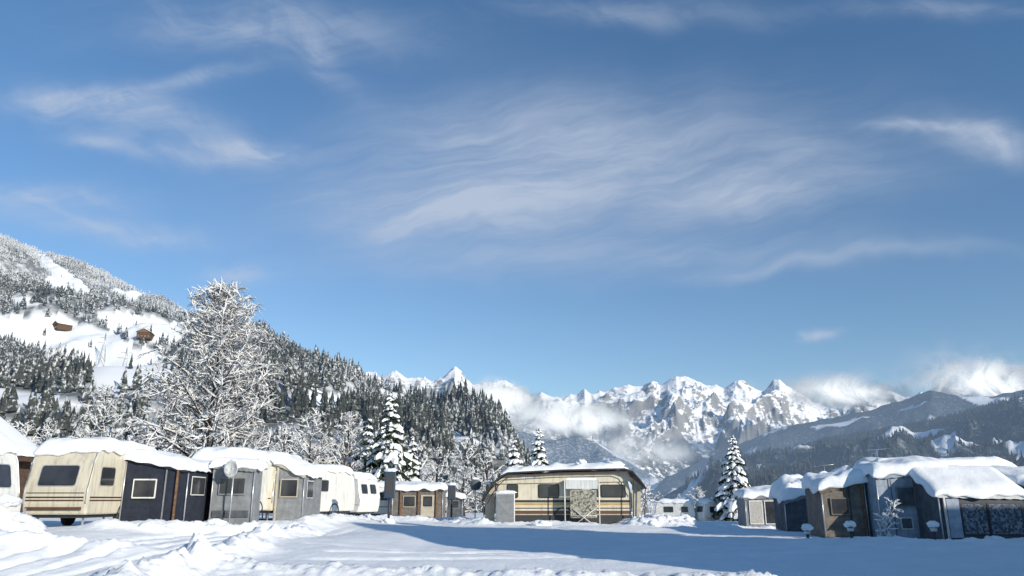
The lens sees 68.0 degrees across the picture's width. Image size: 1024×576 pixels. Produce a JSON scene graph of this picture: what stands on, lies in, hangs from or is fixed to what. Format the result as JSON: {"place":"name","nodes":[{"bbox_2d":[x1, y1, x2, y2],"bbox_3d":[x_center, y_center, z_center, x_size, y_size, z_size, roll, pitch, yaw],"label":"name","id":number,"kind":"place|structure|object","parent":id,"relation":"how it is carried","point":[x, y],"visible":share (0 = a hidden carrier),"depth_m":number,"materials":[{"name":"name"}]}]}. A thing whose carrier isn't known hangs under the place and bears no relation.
{"place":"outdoors","nodes":[
{"label":"outdoors","id":0,"kind":"place"},
{"bbox_2d":[0,238,522,502],"bbox_3d":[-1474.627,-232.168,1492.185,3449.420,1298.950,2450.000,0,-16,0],"label":"snowy hillside","id":1,"kind":"structure","parent":0,"point":[31,322],"depth_m":793.66,"materials":[{"name":"white snow"}]},
{"bbox_2d":[52,320,73,330],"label":"farmhouse","id":2,"kind":"object","parent":1,"relation":"on","point":[62,325],"visible":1,"depth_m":820.62,"materials":[{"name":"brown wood"}]},
{"bbox_2d":[97,334,105,365],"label":"power pylon","id":3,"kind":"object","parent":1,"relation":"on","point":[104,343],"visible":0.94,"depth_m":766.88,"materials":[{"name":"metal"}]},
{"bbox_2d":[117,347,133,365],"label":"power pylon","id":4,"kind":"object","parent":1,"relation":"on","point":[126,352],"visible":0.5,"depth_m":730.51,"materials":[{"name":"metal"}]},
{"bbox_2d":[136,328,153,339],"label":"farmhouse","id":5,"kind":"object","parent":1,"relation":"on","point":[145,333],"visible":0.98,"depth_m":793.85,"materials":[{"name":"brown wood"}]},
{"bbox_2d":[0,234,530,512],"bbox_3d":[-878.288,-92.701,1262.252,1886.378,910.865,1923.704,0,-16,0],"label":"distant conifer forest","id":6,"kind":"object","parent":1,"relation":"on","point":[28,369],"visible":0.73,"depth_m":396.55,"materials":[{"name":"green plant"}]},
{"bbox_2d":[468,382,537,419],"bbox_3d":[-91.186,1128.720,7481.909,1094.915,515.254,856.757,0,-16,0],"label":"mist bank","id":7,"kind":"structure","parent":0,"point":[514,401],"depth_m":7505.87,"materials":[{"name":"white"}]},
{"bbox_2d":[0,501,1023,575],"bbox_3d":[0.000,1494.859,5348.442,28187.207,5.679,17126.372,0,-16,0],"label":"snowy ground","id":8,"kind":"structure","parent":0,"point":[369,544],"depth_m":21.39,"materials":[{"name":"white snow"}]},
{"bbox_2d":[0,431,34,524],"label":"parked caravan","id":9,"kind":"object","parent":8,"relation":"on","point":[10,501],"visible":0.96,"depth_m":22.09,"materials":[{"name":"white paint"}]},
{"bbox_2d":[0,465,10,485],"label":"window pane","id":10,"kind":"structure","parent":9,"relation":"in","point":[5,471],"depth_m":22.04,"materials":[{"name":"glass"}]},
{"bbox_2d":[0,417,37,511],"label":"chalet","id":11,"kind":"object","parent":8,"relation":"on","point":[26,448],"visible":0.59,"depth_m":48.56,"materials":[{"name":"brown wood"}]},
{"bbox_2d":[0,512,46,531],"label":"snow heap","id":12,"kind":"object","parent":8,"relation":"on","point":[7,523],"visible":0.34,"depth_m":21.05,"materials":[{"name":"white snow"}]},
{"bbox_2d":[10,524,46,532],"bbox_3d":[-13.686,6.956,21.313,1.112,0.686,1.051,0,-16,0],"label":"snow heap","id":13,"kind":"object","parent":8,"relation":"on","point":[36,529],"visible":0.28,"depth_m":21.17,"materials":[{"name":"white snow"}]},
{"bbox_2d":[22,437,155,525],"bbox_3d":[-15.058,7.066,27.669,2.389,3.118,5.038,-1,-16,2],"label":"parked caravan","id":14,"kind":"object","parent":8,"relation":"on","point":[70,481],"visible":0.8,"depth_m":25.61,"materials":[{"name":"beige paint"}]},
{"bbox_2d":[37,465,80,485],"bbox_3d":[-15.154,6.278,25.391,1.320,0.706,0.172,-1,-16,2],"label":"window frame","id":15,"kind":"structure","parent":14,"relation":"in","point":[44,465],"depth_m":25.37,"materials":[{"name":"metal"}]},
{"bbox_2d":[39,466,78,484],"bbox_3d":[-15.154,6.273,25.381,1.220,0.613,0.172,-1,-16,2],"label":"window pane","id":16,"kind":"structure","parent":14,"relation":"in","point":[50,475],"depth_m":25.36,"materials":[{"name":"glass"}]},
{"bbox_2d":[99,466,115,485],"bbox_3d":[-14.021,6.539,26.324,0.016,0.650,0.900,-1,-16,2],"label":"window frame","id":17,"kind":"structure","parent":14,"relation":"in","point":[103,466],"depth_m":26.06,"materials":[{"name":"metal"}]},
{"bbox_2d":[101,468,115,484],"bbox_3d":[-14.010,6.539,26.324,0.038,0.550,0.800,-1,-16,2],"label":"window pane","id":18,"kind":"structure","parent":14,"relation":"in","point":[108,474],"depth_m":26.31,"materials":[{"name":"glass"}]},
{"bbox_2d":[75,382,131,439],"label":"snowy deciduous tree","id":19,"kind":"object","parent":8,"relation":"on","point":[108,392],"visible":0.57,"depth_m":65.43,"materials":[{"name":"white plant"}]},
{"bbox_2d":[135,520,164,531],"bbox_3d":[-12.172,8.010,25.294,1.147,0.526,0.714,0,-16,0],"label":"snow heap","id":20,"kind":"object","parent":8,"relation":"on","point":[151,526],"visible":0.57,"depth_m":25.11,"materials":[{"name":"white snow"}]},
{"bbox_2d":[119,448,212,521],"bbox_3d":[-12.882,7.479,28.537,2.618,2.740,2.901,1,-16,-2],"label":"caravan awning","id":21,"kind":"object","parent":8,"relation":"on","point":[164,485],"visible":0.94,"depth_m":27.40,"materials":[{"name":"blue fabric"}]},
{"bbox_2d":[191,477,205,493],"bbox_3d":[-11.687,7.379,28.287,0.024,0.600,1.300,1,-16,-2],"label":"side window","id":22,"kind":"structure","parent":21,"relation":"in","point":[198,484],"depth_m":28.25,"materials":[{"name":"glass"}]},
{"bbox_2d":[193,520,203,525],"bbox_3d":[-11.378,8.557,27.216,0.870,0.434,0.626,0,-16,0],"label":"snow heap","id":23,"kind":"object","parent":8,"relation":"on","point":[200,523],"visible":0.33,"depth_m":27.03,"materials":[{"name":"white snow"}]},
{"bbox_2d":[126,277,286,457],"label":"snowy deciduous tree","id":24,"kind":"object","parent":8,"relation":"on","point":[218,425],"visible":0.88,"depth_m":45.61,"materials":[{"name":"white snow"}]},
{"bbox_2d":[203,518,229,525],"bbox_3d":[-10.842,8.660,27.680,1.090,0.504,0.785,0,-16,0],"label":"snow heap","id":25,"kind":"object","parent":8,"relation":"on","point":[219,522],"visible":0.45,"depth_m":27.51,"materials":[{"name":"white snow"}]},
{"bbox_2d":[224,459,237,522],"bbox_3d":[-10.609,7.621,28.393,0.434,2.427,0.435,9,-18,-30],"label":"satellite dish","id":26,"kind":"object","parent":8,"relation":"on","point":[230,467],"visible":0.99,"depth_m":28.65,"materials":[{"name":"metal"}]},
{"bbox_2d":[191,446,274,520],"bbox_3d":[-11.845,8.410,32.537,2.349,3.091,5.038,0,-16,1],"label":"parked caravan","id":27,"kind":"object","parent":8,"relation":"on","point":[210,454],"visible":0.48,"depth_m":31.49,"materials":[{"name":"white paint"}]},
{"bbox_2d":[208,457,267,523],"bbox_3d":[-10.689,7.853,29.532,1.908,2.530,1.417,1,-16,-2],"label":"caravan awning","id":28,"kind":"object","parent":8,"relation":"on","point":[246,496],"visible":0.87,"depth_m":29.01,"materials":[{"name":"grey fabric"}]},
{"bbox_2d":[261,451,301,520],"bbox_3d":[-11.608,9.359,36.010,2.346,3.168,5.038,0,-16,0],"label":"parked caravan","id":29,"kind":"object","parent":8,"relation":"on","point":[271,493],"visible":0.23,"depth_m":33.73,"materials":[{"name":"beige paint"}]},
{"bbox_2d":[273,455,324,520],"bbox_3d":[-9.873,9.280,35.308,1.639,2.903,3.601,0,-16,0],"label":"caravan awning","id":30,"kind":"object","parent":8,"relation":"on","point":[298,485],"visible":0.99,"depth_m":33.86,"materials":[{"name":"grey fabric"}]},
{"bbox_2d":[307,481,313,497],"bbox_3d":[-9.202,9.189,34.604,0.024,0.700,1.000,0,-16,0],"label":"side window","id":31,"kind":"structure","parent":30,"relation":"in","point":[310,484],"depth_m":34.61,"materials":[{"name":"glass"}]},
{"bbox_2d":[285,408,332,463],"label":"snowy deciduous tree","id":32,"kind":"object","parent":8,"relation":"on","point":[305,431],"visible":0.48,"depth_m":60.80,"materials":[{"name":"white snow"}]},
{"bbox_2d":[311,463,355,514],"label":"parked caravan","id":33,"kind":"object","parent":8,"relation":"on","point":[338,493],"visible":0.38,"depth_m":40.15,"materials":[{"name":"white paint"}]},
{"bbox_2d":[321,481,328,490],"bbox_3d":[-9.607,10.127,38.861,0.038,0.500,0.800,-4,-16,15],"label":"window pane","id":34,"kind":"structure","parent":33,"relation":"in","point":[325,484],"depth_m":38.90,"materials":[{"name":"glass"}]},
{"bbox_2d":[311,411,375,472],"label":"snowy deciduous tree","id":35,"kind":"object","parent":8,"relation":"on","point":[343,423],"visible":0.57,"depth_m":64.89,"materials":[{"name":"white snow"}]},
{"bbox_2d":[7,418,680,514],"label":"distant deciduous trees","id":36,"kind":"object","parent":8,"relation":"on","point":[426,476],"visible":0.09,"depth_m":92.98,"materials":[{"name":"white plant"}]},
{"bbox_2d":[337,471,379,515],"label":"parked caravan","id":37,"kind":"object","parent":8,"relation":"on","point":[367,499],"visible":0.19,"depth_m":45.51,"materials":[{"name":"white paint"}]},
{"bbox_2d":[362,485,367,492],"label":"window pane","id":38,"kind":"structure","parent":37,"relation":"in","point":[364,487],"depth_m":45.35,"materials":[{"name":"glass"}]},
{"bbox_2d":[370,485,375,492],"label":"window pane","id":39,"kind":"structure","parent":37,"relation":"in","point":[373,488],"depth_m":46.15,"materials":[{"name":"glass"}]},
{"bbox_2d":[353,418,376,515],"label":"snowy spruce tree","id":40,"kind":"object","parent":8,"relation":"on","point":[368,441],"visible":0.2,"depth_m":70.39,"materials":[{"name":"white snow"}]},
{"bbox_2d":[355,392,415,515],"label":"snowy spruce tree","id":41,"kind":"object","parent":8,"relation":"on","point":[387,450],"visible":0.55,"depth_m":62.20,"materials":[{"name":"white snow"}]},
{"bbox_2d":[380,468,396,522],"bbox_3d":[-5.909,10.097,36.634,0.714,2.748,0.650,-6,-17,20],"label":"information post","id":42,"kind":"object","parent":8,"relation":"on","point":[389,483],"visible":0.85,"depth_m":36.59,"materials":[{"name":"grey metal"}]},
{"bbox_2d":[371,481,423,515],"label":"parked caravan","id":43,"kind":"object","parent":8,"relation":"on","point":[383,508],"visible":0.2,"depth_m":52.82,"materials":[{"name":"white paint"}]},
{"bbox_2d":[380,493,387,499],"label":"window pane","id":44,"kind":"structure","parent":43,"relation":"in","point":[381,494],"depth_m":52.86,"materials":[{"name":"glass"}]},
{"bbox_2d":[403,436,422,480],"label":"snowy spruce tree","id":45,"kind":"object","parent":8,"relation":"on","point":[414,476],"visible":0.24,"depth_m":68.03,"materials":[{"name":"white snow"}]},
{"bbox_2d":[392,482,447,517],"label":"caravan awning","id":46,"kind":"object","parent":8,"relation":"on","point":[427,499],"visible":0.88,"depth_m":50.83,"materials":[{"name":"brown fabric"}]},
{"bbox_2d":[447,482,456,516],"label":"information post","id":47,"kind":"object","parent":8,"relation":"on","point":[451,491],"visible":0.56,"depth_m":45.23,"materials":[{"name":"grey metal"}]},
{"bbox_2d":[446,491,465,517],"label":"caravan awning","id":48,"kind":"object","parent":8,"relation":"on","point":[457,506],"visible":0.68,"depth_m":54.77,"materials":[{"name":"grey fabric"}]},
{"bbox_2d":[437,437,487,515],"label":"snowy deciduous tree","id":49,"kind":"object","parent":8,"relation":"on","point":[464,444],"visible":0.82,"depth_m":81.57,"materials":[{"name":"white snow"}]},
{"bbox_2d":[470,477,480,517],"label":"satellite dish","id":50,"kind":"object","parent":8,"relation":"on","point":[475,483],"visible":0.99,"depth_m":40.59,"materials":[{"name":"metal"}]},
{"bbox_2d":[495,440,524,518],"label":"snowy spruce tree","id":51,"kind":"object","parent":8,"relation":"on","point":[513,458],"visible":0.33,"depth_m":56.48,"materials":[{"name":"white snow"}]},
{"bbox_2d":[529,428,548,465],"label":"snowy spruce tree","id":52,"kind":"object","parent":8,"relation":"on","point":[539,458],"visible":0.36,"depth_m":58.57,"materials":[{"name":"white plant"}]},
{"bbox_2d":[531,520,551,525],"bbox_3d":[1.447,11.363,36.289,1.034,0.525,0.752,-6,-17,20],"label":"snow heap","id":53,"kind":"object","parent":8,"relation":"on","point":[540,523],"visible":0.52,"depth_m":36.11,"materials":[{"name":"white snow"}]},
{"bbox_2d":[481,459,646,523],"bbox_3d":[2.619,10.706,39.725,8.378,3.346,3.821,0,-16,0],"label":"parked caravan","id":54,"kind":"object","parent":8,"relation":"on","point":[582,490],"visible":0.98,"depth_m":38.62,"materials":[{"name":"beige paint"}]},
{"bbox_2d":[497,494,513,522],"bbox_3d":[-0.330,10.978,37.802,0.850,1.360,0.024,0,-16,0],"label":"cabinet door","id":55,"kind":"structure","parent":54,"relation":"in","point":[505,502],"depth_m":37.79,"materials":[{"name":"grey metal"}]},
{"bbox_2d":[508,485,516,496],"bbox_3d":[0.020,10.390,38.821,0.500,0.600,0.038,0,-16,0],"label":"window pane","id":56,"kind":"structure","parent":54,"relation":"in","point":[510,487],"depth_m":38.84,"materials":[{"name":"glass"}]},
{"bbox_2d":[539,485,557,496],"bbox_3d":[1.870,10.390,38.821,1.000,0.600,0.038,0,-16,0],"label":"window pane","id":57,"kind":"structure","parent":54,"relation":"in","point":[544,490],"depth_m":38.80,"materials":[{"name":"glass"}]},
{"bbox_2d":[600,485,625,497],"bbox_3d":[5.170,10.393,38.831,1.300,0.650,0.016,0,-16,0],"label":"window frame","id":58,"kind":"structure","parent":54,"relation":"in","point":[600,485],"depth_m":38.75,"materials":[{"name":"black plastic"}]},
{"bbox_2d":[601,486,624,496],"bbox_3d":[5.170,10.390,38.821,1.200,0.550,0.038,0,-16,0],"label":"window pane","id":59,"kind":"structure","parent":54,"relation":"in","point":[606,491],"depth_m":38.80,"materials":[{"name":"glass"}]},
{"bbox_2d":[628,517,656,524],"bbox_3d":[6.476,11.470,36.585,1.776,0.842,1.244,0,-16,0],"label":"snow heap","id":60,"kind":"object","parent":8,"relation":"on","point":[639,520],"visible":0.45,"depth_m":36.35,"materials":[{"name":"white snow"}]},
{"bbox_2d":[630,482,660,515],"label":"snowy shrub","id":61,"kind":"object","parent":8,"relation":"on","point":[647,503],"visible":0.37,"depth_m":48.13,"materials":[{"name":"white snow"}]},
{"bbox_2d":[644,520,661,526],"bbox_3d":[6.751,11.306,36.134,1.061,0.525,0.806,-10,-19,33],"label":"snow heap","id":62,"kind":"object","parent":8,"relation":"on","point":[654,523],"visible":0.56,"depth_m":35.91,"materials":[{"name":"white snow"}]},
{"bbox_2d":[655,498,695,518],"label":"parked caravan","id":63,"kind":"object","parent":8,"relation":"on","point":[674,507],"visible":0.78,"depth_m":75.86,"materials":[{"name":"white paint"}]},
{"bbox_2d":[664,507,672,511],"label":"window pane","id":64,"kind":"structure","parent":63,"relation":"in","point":[666,509],"depth_m":76.02,"materials":[{"name":"glass"}]},
{"bbox_2d":[681,507,687,511],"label":"window pane","id":65,"kind":"structure","parent":63,"relation":"in","point":[684,509],"depth_m":75.49,"materials":[{"name":"glass"}]},
{"bbox_2d":[682,486,711,502],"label":"snowy shrub","id":66,"kind":"object","parent":8,"relation":"on","point":[697,491],"visible":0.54,"depth_m":101.29,"materials":[{"name":"white snow"}]},
{"bbox_2d":[695,498,721,520],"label":"parked caravan","id":67,"kind":"object","parent":8,"relation":"on","point":[704,509],"visible":0.34,"depth_m":74.21,"materials":[{"name":"white paint"}]},
{"bbox_2d":[697,506,702,511],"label":"window pane","id":68,"kind":"structure","parent":67,"relation":"in","point":[699,509],"depth_m":74.84,"materials":[{"name":"glass"}]},
{"bbox_2d":[711,435,750,520],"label":"snowy spruce tree","id":69,"kind":"object","parent":8,"relation":"on","point":[733,473],"visible":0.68,"depth_m":73.07,"materials":[{"name":"white snow"}]},
{"bbox_2d":[733,485,775,526],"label":"caravan awning","id":70,"kind":"object","parent":8,"relation":"on","point":[755,506],"visible":0.59,"depth_m":43.20,"materials":[{"name":"grey fabric"}]},
{"bbox_2d":[769,471,827,530],"bbox_3d":[13.708,10.025,35.796,2.588,2.660,2.613,-2,-16,6],"label":"caravan awning","id":71,"kind":"object","parent":8,"relation":"on","point":[787,493],"visible":0.62,"depth_m":34.87,"materials":[{"name":"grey fabric"}]},
{"bbox_2d":[801,523,813,537],"bbox_3d":[10.574,8.766,27.144,0.427,0.654,0.380,0,-16,0],"label":"bollard lamp","id":72,"kind":"object","parent":8,"relation":"on","point":[806,528],"visible":0.98,"depth_m":27.08,"materials":[{"name":"grey paint"}]},
{"bbox_2d":[801,465,870,536],"bbox_3d":[12.808,8.416,30.141,2.035,2.725,2.257,-1,-16,3],"label":"caravan awning","id":73,"kind":"object","parent":8,"relation":"on","point":[835,499],"visible":0.97,"depth_m":29.27,"materials":[{"name":"brown fabric"}]},
{"bbox_2d":[844,521,855,537],"bbox_3d":[11.568,8.341,25.885,0.395,0.793,0.411,0,-16,0],"label":"bollard lamp","id":74,"kind":"object","parent":8,"relation":"on","point":[850,526],"visible":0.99,"depth_m":25.86,"materials":[{"name":"grey paint"}]},
{"bbox_2d":[873,497,902,536],"bbox_3d":[13.409,8.342,26.965,1.011,1.771,1.035,-5,-16,16],"label":"snowy shrub","id":75,"kind":"object","parent":8,"relation":"on","point":[884,530],"visible":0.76,"depth_m":27.05,"materials":[{"name":"white plant"}]},
{"bbox_2d":[852,456,946,537],"bbox_3d":[15.054,8.044,29.349,2.988,3.010,2.418,-1,-16,3],"label":"caravan awning","id":76,"kind":"object","parent":8,"relation":"on","point":[890,479],"visible":0.65,"depth_m":28.52,"materials":[{"name":"blue fabric"}]},
{"bbox_2d":[926,521,939,539],"bbox_3d":[14.206,8.237,25.521,0.378,0.795,0.389,12,-19,-36],"label":"bollard lamp","id":77,"kind":"object","parent":8,"relation":"on","point":[933,526],"visible":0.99,"depth_m":25.48,"materials":[{"name":"grey paint"}]},
{"bbox_2d":[854,456,1017,466],"bbox_3d":[17.600,8.565,31.453,6.638,3.198,2.437,0,-16,0],"label":"parked caravan","id":78,"kind":"object","parent":8,"relation":"on","point":[978,461],"visible":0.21,"depth_m":30.82,"materials":[{"name":"grey paint"}]},
{"bbox_2d":[909,465,1023,539],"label":"caravan awning","id":79,"kind":"object","parent":8,"relation":"on","point":[963,502],"visible":0.97,"depth_m":26.65,"materials":[{"name":"grey fabric"}]},
{"bbox_2d":[984,535,1003,538],"bbox_3d":[16.258,8.539,25.538,0.881,0.406,0.584,0,-16,0],"label":"snow heap","id":80,"kind":"object","parent":8,"relation":"on","point":[994,537],"visible":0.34,"depth_m":25.50,"materials":[{"name":"white snow"}]},
{"bbox_2d":[990,465,1023,488],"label":"caravan awning","id":81,"kind":"object","parent":8,"relation":"on","point":[1015,474],"visible":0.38,"depth_m":28.30,"materials":[{"name":"white fabric"}]},
{"bbox_2d":[0,0,1023,408],"label":"sky","id":82,"kind":"structure","parent":0,"point":[554,198],"materials":[{"name":"blue"}]},
{"bbox_2d":[515,400,628,435],"bbox_3d":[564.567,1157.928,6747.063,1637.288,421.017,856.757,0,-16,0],"label":"mist bank","id":83,"kind":"structure","parent":0,"point":[557,418],"depth_m":6772.74,"materials":[{"name":"white"}]},
{"bbox_2d":[514,428,660,492],"bbox_3d":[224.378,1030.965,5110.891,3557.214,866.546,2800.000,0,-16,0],"label":"mountain foothill","id":84,"kind":"structure","parent":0,"point":[567,450],"depth_m":5123.23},
{"bbox_2d":[366,366,1023,480],"bbox_3d":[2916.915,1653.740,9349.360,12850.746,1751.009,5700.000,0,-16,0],"label":"alpine mountain range","id":85,"kind":"structure","parent":0,"point":[675,425],"depth_m":9343.39,"materials":[{"name":"white snow"}]},
{"bbox_2d":[631,390,1023,500],"bbox_3d":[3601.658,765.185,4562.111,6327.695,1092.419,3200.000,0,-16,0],"label":"forested far hill","id":86,"kind":"structure","parent":0,"point":[929,404],"depth_m":4764.66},
{"bbox_2d":[653,394,1023,500],"bbox_3d":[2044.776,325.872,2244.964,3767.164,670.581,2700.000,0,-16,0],"label":"forested hill","id":87,"kind":"structure","parent":0,"point":[944,444],"depth_m":1909.79,"materials":[{"name":"green plant"}]},
{"bbox_2d":[684,391,1023,502],"bbox_3d":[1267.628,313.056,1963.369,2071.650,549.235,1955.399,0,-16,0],"label":"distant conifer forest","id":88,"kind":"object","parent":87,"relation":"on","point":[760,477],"visible":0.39,"depth_m":2011.21,"materials":[{"name":"green plant"}]},
{"bbox_2d":[790,376,891,408],"bbox_3d":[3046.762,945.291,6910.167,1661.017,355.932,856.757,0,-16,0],"label":"mist bank","id":89,"kind":"structure","parent":0,"point":[838,392],"depth_m":6994.17,"materials":[{"name":"white"}]},
{"bbox_2d":[928,362,1023,396],"bbox_3d":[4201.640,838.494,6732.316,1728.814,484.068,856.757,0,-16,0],"label":"mist bank","id":90,"kind":"structure","parent":0,"point":[995,379],"depth_m":6782.20,"materials":[{"name":"white"}]}
]}

